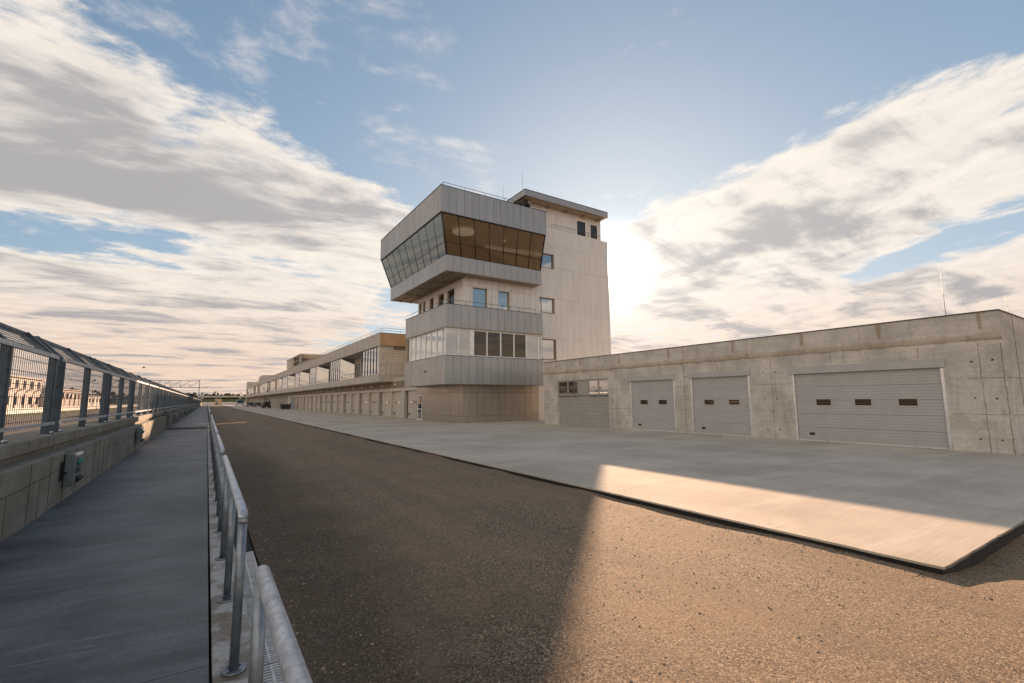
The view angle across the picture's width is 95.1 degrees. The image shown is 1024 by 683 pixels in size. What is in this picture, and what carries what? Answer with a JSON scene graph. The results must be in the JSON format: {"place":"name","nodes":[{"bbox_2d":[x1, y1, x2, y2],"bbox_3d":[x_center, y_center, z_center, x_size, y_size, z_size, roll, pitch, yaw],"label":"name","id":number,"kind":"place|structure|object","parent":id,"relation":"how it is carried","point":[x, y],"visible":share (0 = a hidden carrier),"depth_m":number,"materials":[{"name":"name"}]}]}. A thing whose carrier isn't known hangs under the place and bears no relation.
{"place":"outdoors","nodes":[
{"label":"outdoors","id":0,"kind":"place"},
{"bbox_2d":[13,389,30,407],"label":"debris fence bay","id":1,"kind":"object","parent":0,"point":[17,398],"visible":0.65,"depth_m":86.25,"materials":[{"name":"metal"}]},
{"bbox_2d":[6,407,134,417],"bbox_3d":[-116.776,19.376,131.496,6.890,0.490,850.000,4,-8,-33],"label":"grass verge","id":2,"kind":"object","parent":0,"point":[14,415],"depth_m":87.28,"materials":[{"name":"green plant"}]},
{"bbox_2d":[3,408,153,435],"bbox_3d":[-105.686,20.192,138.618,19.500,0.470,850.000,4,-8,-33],"label":"race track","id":3,"kind":"structure","parent":0,"point":[33,428],"depth_m":50.25,"materials":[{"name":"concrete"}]},
{"bbox_2d":[114,380,207,398],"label":"start gantry","id":4,"kind":"object","parent":3,"relation":"on","point":[199,387],"visible":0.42,"depth_m":162.55,"materials":[{"name":"metal"}]},
{"bbox_2d":[0,405,208,682],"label":"walkway","id":5,"kind":"structure","parent":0,"point":[104,577],"depth_m":4.84,"materials":[{"name":"concrete"}]},
{"bbox_2d":[116,399,245,404],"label":"embankment","id":6,"kind":"structure","parent":0,"point":[223,400],"depth_m":271.02,"materials":[{"name":"green plant"}]},
{"bbox_2d":[199,396,245,398],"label":"footbridge","id":7,"kind":"object","parent":6,"relation":"on","point":[222,396],"visible":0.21,"depth_m":275.11,"materials":[{"name":"concrete"}]},
{"bbox_2d":[208,405,264,566],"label":"pit lane","id":8,"kind":"structure","parent":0,"point":[219,411],"depth_m":76.93,"materials":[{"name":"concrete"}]},
{"bbox_2d":[215,399,221,404],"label":"timing hut","id":9,"kind":"object","parent":8,"relation":"on","point":[217,401],"visible":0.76,"depth_m":254.27,"materials":[{"name":"concrete"}]},
{"bbox_2d":[245,328,416,418],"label":"pit building","id":10,"kind":"structure","parent":0,"point":[365,376],"depth_m":65.90,"materials":[{"name":"concrete"}]},
{"bbox_2d":[291,397,293,408],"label":"service door","id":11,"kind":"structure","parent":10,"relation":"in","point":[292,398],"depth_m":110.96,"materials":[{"name":"grey metal"}]},
{"bbox_2d":[312,396,314,410],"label":"roller door","id":12,"kind":"structure","parent":10,"relation":"in","point":[313,409],"depth_m":89.86,"materials":[{"name":"grey metal"}]},
{"bbox_2d":[317,396,318,410],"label":"roller door","id":13,"kind":"structure","parent":10,"relation":"in","point":[317,396],"depth_m":86.62,"materials":[{"name":"grey metal"}]},
{"bbox_2d":[322,395,324,410],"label":"roller door","id":14,"kind":"structure","parent":10,"relation":"in","point":[323,396],"depth_m":82.71,"materials":[{"name":"grey metal"}]},
{"bbox_2d":[326,395,329,411],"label":"roller door","id":15,"kind":"structure","parent":10,"relation":"in","point":[328,396],"depth_m":79.38,"materials":[{"name":"grey metal"}]},
{"bbox_2d":[332,395,335,411],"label":"roller door","id":16,"kind":"structure","parent":10,"relation":"in","point":[334,396],"depth_m":75.54,"materials":[{"name":"grey metal"}]},
{"bbox_2d":[338,394,341,412],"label":"roller door","id":17,"kind":"structure","parent":10,"relation":"in","point":[340,396],"depth_m":72.17,"materials":[{"name":"grey metal"}]},
{"bbox_2d":[345,394,349,413],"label":"roller door","id":18,"kind":"structure","parent":10,"relation":"in","point":[347,409],"depth_m":68.24,"materials":[{"name":"grey metal"}]},
{"bbox_2d":[353,394,357,413],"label":"roller door","id":19,"kind":"structure","parent":10,"relation":"in","point":[355,396],"depth_m":64.88,"materials":[{"name":"grey metal"}]},
{"bbox_2d":[355,363,359,377],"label":"terrace door","id":20,"kind":"structure","parent":10,"relation":"in","point":[357,366],"depth_m":66.24,"materials":[{"name":"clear glass"}]},
{"bbox_2d":[361,393,367,414],"bbox_3d":[-18.980,8.087,60.650,0.100,2.800,3.700,4,-8,-33],"label":"roller door","id":21,"kind":"structure","parent":10,"relation":"in","point":[364,395],"depth_m":60.98,"materials":[{"name":"grey metal"}]},
{"bbox_2d":[370,392,376,415],"bbox_3d":[-16.795,7.654,57.297,0.100,2.800,3.450,4,-8,-33],"label":"roller door","id":22,"kind":"structure","parent":10,"relation":"in","point":[373,411],"depth_m":57.57,"materials":[{"name":"grey metal"}]},
{"bbox_2d":[381,392,389,416],"bbox_3d":[-14.301,7.160,53.470,0.100,2.800,3.700,4,-8,-33],"label":"roller door","id":23,"kind":"structure","parent":10,"relation":"in","point":[385,395],"depth_m":53.72,"materials":[{"name":"grey metal"}]},
{"bbox_2d":[393,391,401,417],"bbox_3d":[-12.116,6.727,50.118,0.100,2.800,3.450,4,-8,-33],"label":"roller door","id":24,"kind":"structure","parent":10,"relation":"in","point":[397,407],"depth_m":50.39,"materials":[{"name":"grey metal"}]},
{"bbox_2d":[408,390,416,418],"bbox_3d":[-9.839,6.276,46.623,0.100,2.800,2.900,4,-8,-33],"label":"roller door","id":25,"kind":"structure","parent":10,"relation":"in","point":[412,395],"depth_m":46.83,"materials":[{"name":"grey metal"}]},
{"bbox_2d":[380,173,610,422],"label":"control tower","id":26,"kind":"structure","parent":0,"point":[510,296],"depth_m":40.40,"materials":[{"name":"grey concrete"}]},
{"bbox_2d":[381,212,447,287],"bbox_3d":[-9.021,-7.620,42.066,0.998,3.089,14.988,4,-8,-33],"label":"control room window","id":27,"kind":"structure","parent":26,"relation":"in","point":[426,246],"depth_m":40.93,"materials":[{"name":"grey glass"}]},
{"bbox_2d":[417,395,421,419],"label":"door","id":28,"kind":"structure","parent":26,"relation":"in","point":[419,397],"depth_m":44.51,"materials":[{"name":"white glass"}]},
{"bbox_2d":[408,328,444,361],"bbox_3d":[-7.329,0.432,39.493,0.130,2.120,8.460,4,-8,-33],"label":"strip window","id":29,"kind":"structure","parent":26,"relation":"in","point":[432,344],"depth_m":39.12,"materials":[{"name":"glass"}]},
{"bbox_2d":[440,294,443,304],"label":"window","id":30,"kind":"structure","parent":26,"relation":"in","point":[441,296],"depth_m":42.12,"materials":[{"name":"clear glass"}]},
{"bbox_2d":[449,289,453,303],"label":"window","id":31,"kind":"structure","parent":26,"relation":"in","point":[451,293],"depth_m":40.40,"materials":[{"name":"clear glass"}]},
{"bbox_2d":[473,288,486,307],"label":"window","id":32,"kind":"structure","parent":26,"relation":"in","point":[479,295],"depth_m":39.17,"materials":[{"name":"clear glass"}]},
{"bbox_2d":[445,327,541,358],"bbox_3d":[-1.283,0.248,38.361,9.140,2.120,0.130,4,-8,-33],"label":"strip window","id":33,"kind":"structure","parent":26,"relation":"in","point":[465,342],"depth_m":38.13,"materials":[{"name":"white glass"}]},
{"bbox_2d":[441,212,545,270],"bbox_3d":[-1.456,-8.094,38.695,10.070,3.089,0.997,4,-8,-33],"label":"control room window","id":34,"kind":"structure","parent":26,"relation":"in","point":[489,249],"depth_m":38.50,"materials":[{"name":"brown glass"}]},
{"bbox_2d":[498,291,508,309],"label":"window","id":35,"kind":"structure","parent":26,"relation":"in","point":[503,297],"depth_m":40.43,"materials":[{"name":"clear glass"}]},
{"bbox_2d":[533,236,543,269],"bbox_3d":[2.446,-7.742,41.746,0.183,3.089,1.920,4,-8,-33],"label":"control room window","id":36,"kind":"structure","parent":26,"relation":"in","point":[538,244],"depth_m":41.97,"materials":[{"name":"brown glass"}]},
{"bbox_2d":[539,297,554,313],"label":"window","id":37,"kind":"structure","parent":26,"relation":"in","point":[546,305],"depth_m":42.95,"materials":[{"name":"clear glass"}]},
{"bbox_2d":[541,254,553,268],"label":"window","id":38,"kind":"structure","parent":26,"relation":"in","point":[547,260],"depth_m":43.61,"materials":[{"name":"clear glass"}]},
{"bbox_2d":[542,339,555,359],"bbox_3d":[3.223,0.721,42.341,1.920,1.900,0.270,4,-8,-33],"label":"window","id":39,"kind":"structure","parent":26,"relation":"in","point":[548,345],"depth_m":42.56,"materials":[{"name":"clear glass"}]},
{"bbox_2d":[576,219,585,236],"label":"window","id":40,"kind":"structure","parent":26,"relation":"in","point":[580,225],"depth_m":46.78,"materials":[{"name":"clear glass"}]},
{"bbox_2d":[590,224,597,239],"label":"window","id":41,"kind":"structure","parent":26,"relation":"in","point":[593,228],"depth_m":47.74,"materials":[{"name":"black glass"}]},
{"bbox_2d":[0,0,1023,395],"label":"sky","id":42,"kind":"structure","parent":0,"point":[209,192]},
{"bbox_2d":[213,416,926,682],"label":"pit lane","id":43,"kind":"structure","parent":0,"point":[285,461],"depth_m":5.07,"materials":[{"name":"grey asphalt"}]},
{"bbox_2d":[222,405,1023,575],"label":"concrete apron","id":44,"kind":"object","parent":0,"point":[941,511],"visible":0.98,"depth_m":10.74,"materials":[{"name":"grey concrete"}]},
{"bbox_2d":[236,400,243,405],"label":"parked van","id":45,"kind":"object","parent":44,"relation":"on","point":[239,402],"visible":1,"depth_m":203.51,"materials":[{"name":"blue paint"}]},
{"bbox_2d":[262,395,270,407],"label":"forklift","id":46,"kind":"object","parent":44,"relation":"on","point":[266,404],"visible":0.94,"depth_m":124.11,"materials":[{"name":"paint"}]},
{"bbox_2d":[280,404,291,408],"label":"skip container","id":47,"kind":"object","parent":44,"relation":"on","point":[285,406],"visible":1,"depth_m":103.53,"materials":[{"name":"metal"}]},
{"bbox_2d":[246,464,1023,682],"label":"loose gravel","id":48,"kind":"structure","parent":0,"point":[372,643],"depth_m":4.75,"materials":[{"name":"gravel"}]},
{"bbox_2d":[543,309,1023,454],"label":"garage building","id":49,"kind":"structure","parent":0,"point":[954,382],"depth_m":19.00,"materials":[{"name":"concrete"}]},
{"bbox_2d":[558,380,578,395],"bbox_3d":[3.934,3.291,32.934,0.140,1.055,2.200,4,-8,-33],"label":"window","id":50,"kind":"structure","parent":49,"relation":"in","point":[565,388],"depth_m":32.89,"materials":[{"name":"glass"}]},
{"bbox_2d":[587,378,608,394],"bbox_3d":[5.590,2.963,30.393,0.140,1.055,2.000,4,-8,-33],"label":"window","id":51,"kind":"structure","parent":49,"relation":"in","point":[595,386],"depth_m":30.40,"materials":[{"name":"glass"}]},
{"bbox_2d":[632,379,674,431],"bbox_3d":[7.997,3.631,26.593,0.075,2.832,3.000,4,-8,-33],"label":"roller door","id":52,"kind":"structure","parent":49,"relation":"in","point":[652,400],"depth_m":26.51,"materials":[{"name":"metal"}]},
{"bbox_2d":[692,376,751,436],"bbox_3d":[10.282,3.173,23.087,0.075,2.842,3.020,4,-8,-33],"label":"roller door","id":53,"kind":"structure","parent":49,"relation":"in","point":[721,404],"depth_m":22.99,"materials":[{"name":"metal"}]},
{"bbox_2d":[795,368,949,449],"bbox_3d":[13.550,2.550,18.070,0.075,2.792,4.820,4,-8,-33],"label":"roller door","id":54,"kind":"structure","parent":49,"relation":"in","point":[902,407],"depth_m":17.73,"materials":[{"name":"metal"}]},
{"bbox_2d":[939,263,945,314],"bbox_3d":[19.034,-2.017,20.649,0.240,3.270,0.240,4,-8,-33],"label":"antenna mast","id":55,"kind":"object","parent":49,"relation":"on","point":[942,290],"visible":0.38,"depth_m":20.66,"materials":[{"name":"metal"}]},
{"bbox_2d":[732,534,1023,682],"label":"asphalt pavement","id":56,"kind":"structure","parent":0,"point":[894,658],"depth_m":3.69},
{"label":"ground","id":57,"kind":"structure","parent":0,"visible":0},
{"bbox_2d":[6,404,134,413],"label":"track barrier","id":58,"kind":"object","parent":57,"relation":"on","point":[25,411],"visible":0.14,"depth_m":95.96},
{"bbox_2d":[0,411,166,542],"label":"pit wall","id":59,"kind":"structure","parent":57,"relation":"on","point":[31,488],"depth_m":8.25,"materials":[{"name":"concrete"}]},
{"bbox_2d":[0,322,59,443],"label":"catch fence panel","id":60,"kind":"object","parent":59,"relation":"on","point":[35,346],"visible":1,"depth_m":7.65,"materials":[{"name":"metal"}]},
{"bbox_2d":[59,451,83,486],"bbox_3d":[-8.191,2.385,8.749,0.262,0.605,0.660,4,-8,-33],"label":"socket box","id":61,"kind":"object","parent":59,"relation":"attached to","point":[70,475],"visible":1,"depth_m":8.67,"materials":[{"name":"grey plastic"}]},
{"bbox_2d":[34,336,109,431],"bbox_3d":[-10.544,1.105,11.313,0.590,1.889,5.090,4,-8,-33],"label":"catch fence panel","id":62,"kind":"object","parent":59,"relation":"on","point":[76,360],"visible":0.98,"depth_m":10.79,"materials":[{"name":"metal"}]},
{"bbox_2d":[93,358,134,421],"bbox_3d":[-13.556,1.702,15.935,0.590,1.889,5.090,4,-8,-33],"label":"catch fence panel","id":63,"kind":"object","parent":59,"relation":"on","point":[123,376],"visible":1,"depth_m":15.74,"materials":[{"name":"metal"}]},
{"bbox_2d":[122,369,148,416],"bbox_3d":[-16.569,2.299,20.558,0.590,1.889,5.090,4,-8,-33],"label":"catch fence panel","id":64,"kind":"object","parent":59,"relation":"on","point":[139,406],"visible":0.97,"depth_m":20.50,"materials":[{"name":"metal"}]},
{"bbox_2d":[134,427,144,443],"bbox_3d":[-13.891,3.514,17.495,0.262,0.605,0.660,4,-8,-33],"label":"socket box","id":65,"kind":"object","parent":59,"relation":"attached to","point":[139,432],"visible":1,"depth_m":17.41,"materials":[{"name":"grey plastic"}]},
{"bbox_2d":[139,375,158,413],"bbox_3d":[-19.582,2.896,25.181,0.590,1.889,5.090,4,-8,-33],"label":"catch fence panel","id":66,"kind":"object","parent":59,"relation":"on","point":[152,399],"visible":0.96,"depth_m":25.14,"materials":[{"name":"metal"}]},
{"bbox_2d":[152,381,165,411],"bbox_3d":[-22.595,3.493,29.804,0.590,1.889,5.090,4,-8,-33],"label":"catch fence panel","id":67,"kind":"object","parent":59,"relation":"on","point":[161,398],"visible":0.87,"depth_m":29.77,"materials":[{"name":"metal"}]},
{"bbox_2d":[71,387,245,404],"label":"distant wood","id":68,"kind":"object","parent":57,"relation":"on","point":[194,393],"visible":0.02,"depth_m":543.86,"materials":[{"name":"green plant"}]},
{"bbox_2d":[157,403,201,429],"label":"pit wall","id":69,"kind":"structure","parent":57,"relation":"on","point":[170,413],"depth_m":41.83,"materials":[{"name":"concrete"}]},
{"bbox_2d":[160,384,170,409],"bbox_3d":[-25.607,4.090,34.426,0.590,1.889,5.090,4,-8,-33],"label":"catch fence panel","id":70,"kind":"object","parent":69,"relation":"on","point":[167,398],"visible":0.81,"depth_m":34.40,"materials":[{"name":"metal"}]},
{"bbox_2d":[166,386,174,408],"bbox_3d":[-28.620,4.687,39.049,0.590,1.889,5.090,4,-8,-33],"label":"catch fence panel","id":71,"kind":"object","parent":69,"relation":"on","point":[172,395],"visible":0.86,"depth_m":39.08,"materials":[{"name":"metal"}]},
{"bbox_2d":[171,388,177,408],"bbox_3d":[-31.633,5.284,43.672,0.590,1.889,5.090,4,-8,-33],"label":"catch fence panel","id":72,"kind":"object","parent":69,"relation":"on","point":[175,399],"visible":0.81,"depth_m":43.68,"materials":[{"name":"metal"}]},
{"bbox_2d":[174,389,180,407],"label":"catch fence panel","id":73,"kind":"object","parent":69,"relation":"on","point":[178,400],"visible":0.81,"depth_m":48.29,"materials":[{"name":"metal"}]},
{"bbox_2d":[177,390,182,406],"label":"catch fence panel","id":74,"kind":"object","parent":69,"relation":"on","point":[181,399],"visible":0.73,"depth_m":52.98,"materials":[{"name":"metal"}]},
{"bbox_2d":[202,402,245,404],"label":"boundary wall","id":75,"kind":"structure","parent":57,"relation":"on","point":[222,403],"depth_m":263.95,"materials":[{"name":"white concrete"}]},
{"bbox_2d":[207,411,250,682],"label":"kerb","id":76,"kind":"structure","parent":57,"relation":"on","point":[220,618],"depth_m":4.04,"materials":[{"name":"concrete"}]},
{"bbox_2d":[209,417,213,443],"bbox_3d":[-14.172,4.136,22.081,0.150,1.054,4.220,4,-8,-33],"label":"handrail","id":77,"kind":"object","parent":76,"relation":"on","point":[211,430],"visible":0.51,"depth_m":21.52,"materials":[{"name":"metal"}]},
{"bbox_2d":[209,420,214,454],"bbox_3d":[-11.376,3.582,17.792,0.150,1.054,4.220,4,-8,-33],"label":"handrail","id":78,"kind":"object","parent":76,"relation":"on","point":[213,423],"visible":0.68,"depth_m":17.22,"materials":[{"name":"metal"}]},
{"bbox_2d":[210,425,217,474],"bbox_3d":[-8.581,3.028,13.502,0.150,1.054,4.220,4,-8,-33],"label":"handrail","id":79,"kind":"object","parent":76,"relation":"on","point":[215,431],"visible":0.73,"depth_m":12.91,"materials":[{"name":"metal"}]},
{"bbox_2d":[211,434,224,516],"bbox_3d":[-5.785,2.474,9.213,0.150,1.054,4.220,4,-8,-33],"label":"handrail","id":80,"kind":"object","parent":76,"relation":"on","point":[219,451],"visible":0.91,"depth_m":8.60,"materials":[{"name":"metal"}]},
{"bbox_2d":[214,455,247,676],"bbox_3d":[-2.990,1.920,4.923,0.150,1.054,4.220,4,-8,-33],"label":"handrail","id":81,"kind":"object","parent":76,"relation":"on","point":[229,487],"visible":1,"depth_m":3.77,"materials":[{"name":"metal"}]},
{"bbox_2d":[248,565,312,682],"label":"handrail","id":82,"kind":"object","parent":76,"relation":"on","point":[268,603],"visible":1,"depth_m":1.77,"materials":[{"name":"metal"}]},
{"bbox_2d":[210,413,252,551],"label":"drain channel","id":83,"kind":"object","parent":57,"relation":"on","point":[249,547],"visible":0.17,"depth_m":6.62,"materials":[{"name":"grey concrete"}]},
{"bbox_2d":[243,577,253,613],"bbox_3d":[-2.630,2.573,4.761,0.210,0.037,1.000,4,-8,-33],"label":"drain grate","id":84,"kind":"object","parent":83,"relation":"on","point":[248,589],"visible":0.18,"depth_m":4.77,"materials":[{"name":"metal"}]},
{"bbox_2d":[244,551,257,577],"bbox_3d":[-3.189,2.684,5.619,0.210,0.037,1.000,4,-8,-33],"label":"drain grate","id":85,"kind":"object","parent":83,"relation":"on","point":[251,566],"visible":0.53,"depth_m":5.58,"materials":[{"name":"metal"}]},
{"bbox_2d":[248,614,277,665],"bbox_3d":[-2.071,2.462,3.903,0.210,0.037,1.000,4,-8,-33],"label":"drain grate","id":86,"kind":"object","parent":83,"relation":"on","point":[270,656],"visible":0.17,"depth_m":3.68,"materials":[{"name":"metal"}]},
{"bbox_2d":[263,662,283,682],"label":"drain grate","id":87,"kind":"object","parent":83,"relation":"on","point":[272,673],"visible":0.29,"depth_m":3.34,"materials":[{"name":"metal"}]},
{"bbox_3d":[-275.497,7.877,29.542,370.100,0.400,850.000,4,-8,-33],"label":"paddock ground","id":88,"kind":"structure","parent":0,"visible":0},
{"bbox_2d":[7,375,45,408],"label":"grandstand building","id":89,"kind":"structure","parent":88,"relation":"on","point":[22,393],"depth_m":121.63,"materials":[{"name":"beige concrete"}]},
{"bbox_2d":[39,387,81,406],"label":"grandstand building","id":90,"kind":"structure","parent":88,"relation":"on","point":[72,396],"depth_m":163.13,"materials":[{"name":"beige concrete"}]},
{"bbox_2d":[88,396,100,405],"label":"grandstand building","id":91,"kind":"structure","parent":88,"relation":"on","point":[94,400],"depth_m":218.31,"materials":[{"name":"beige concrete"}]}
]}

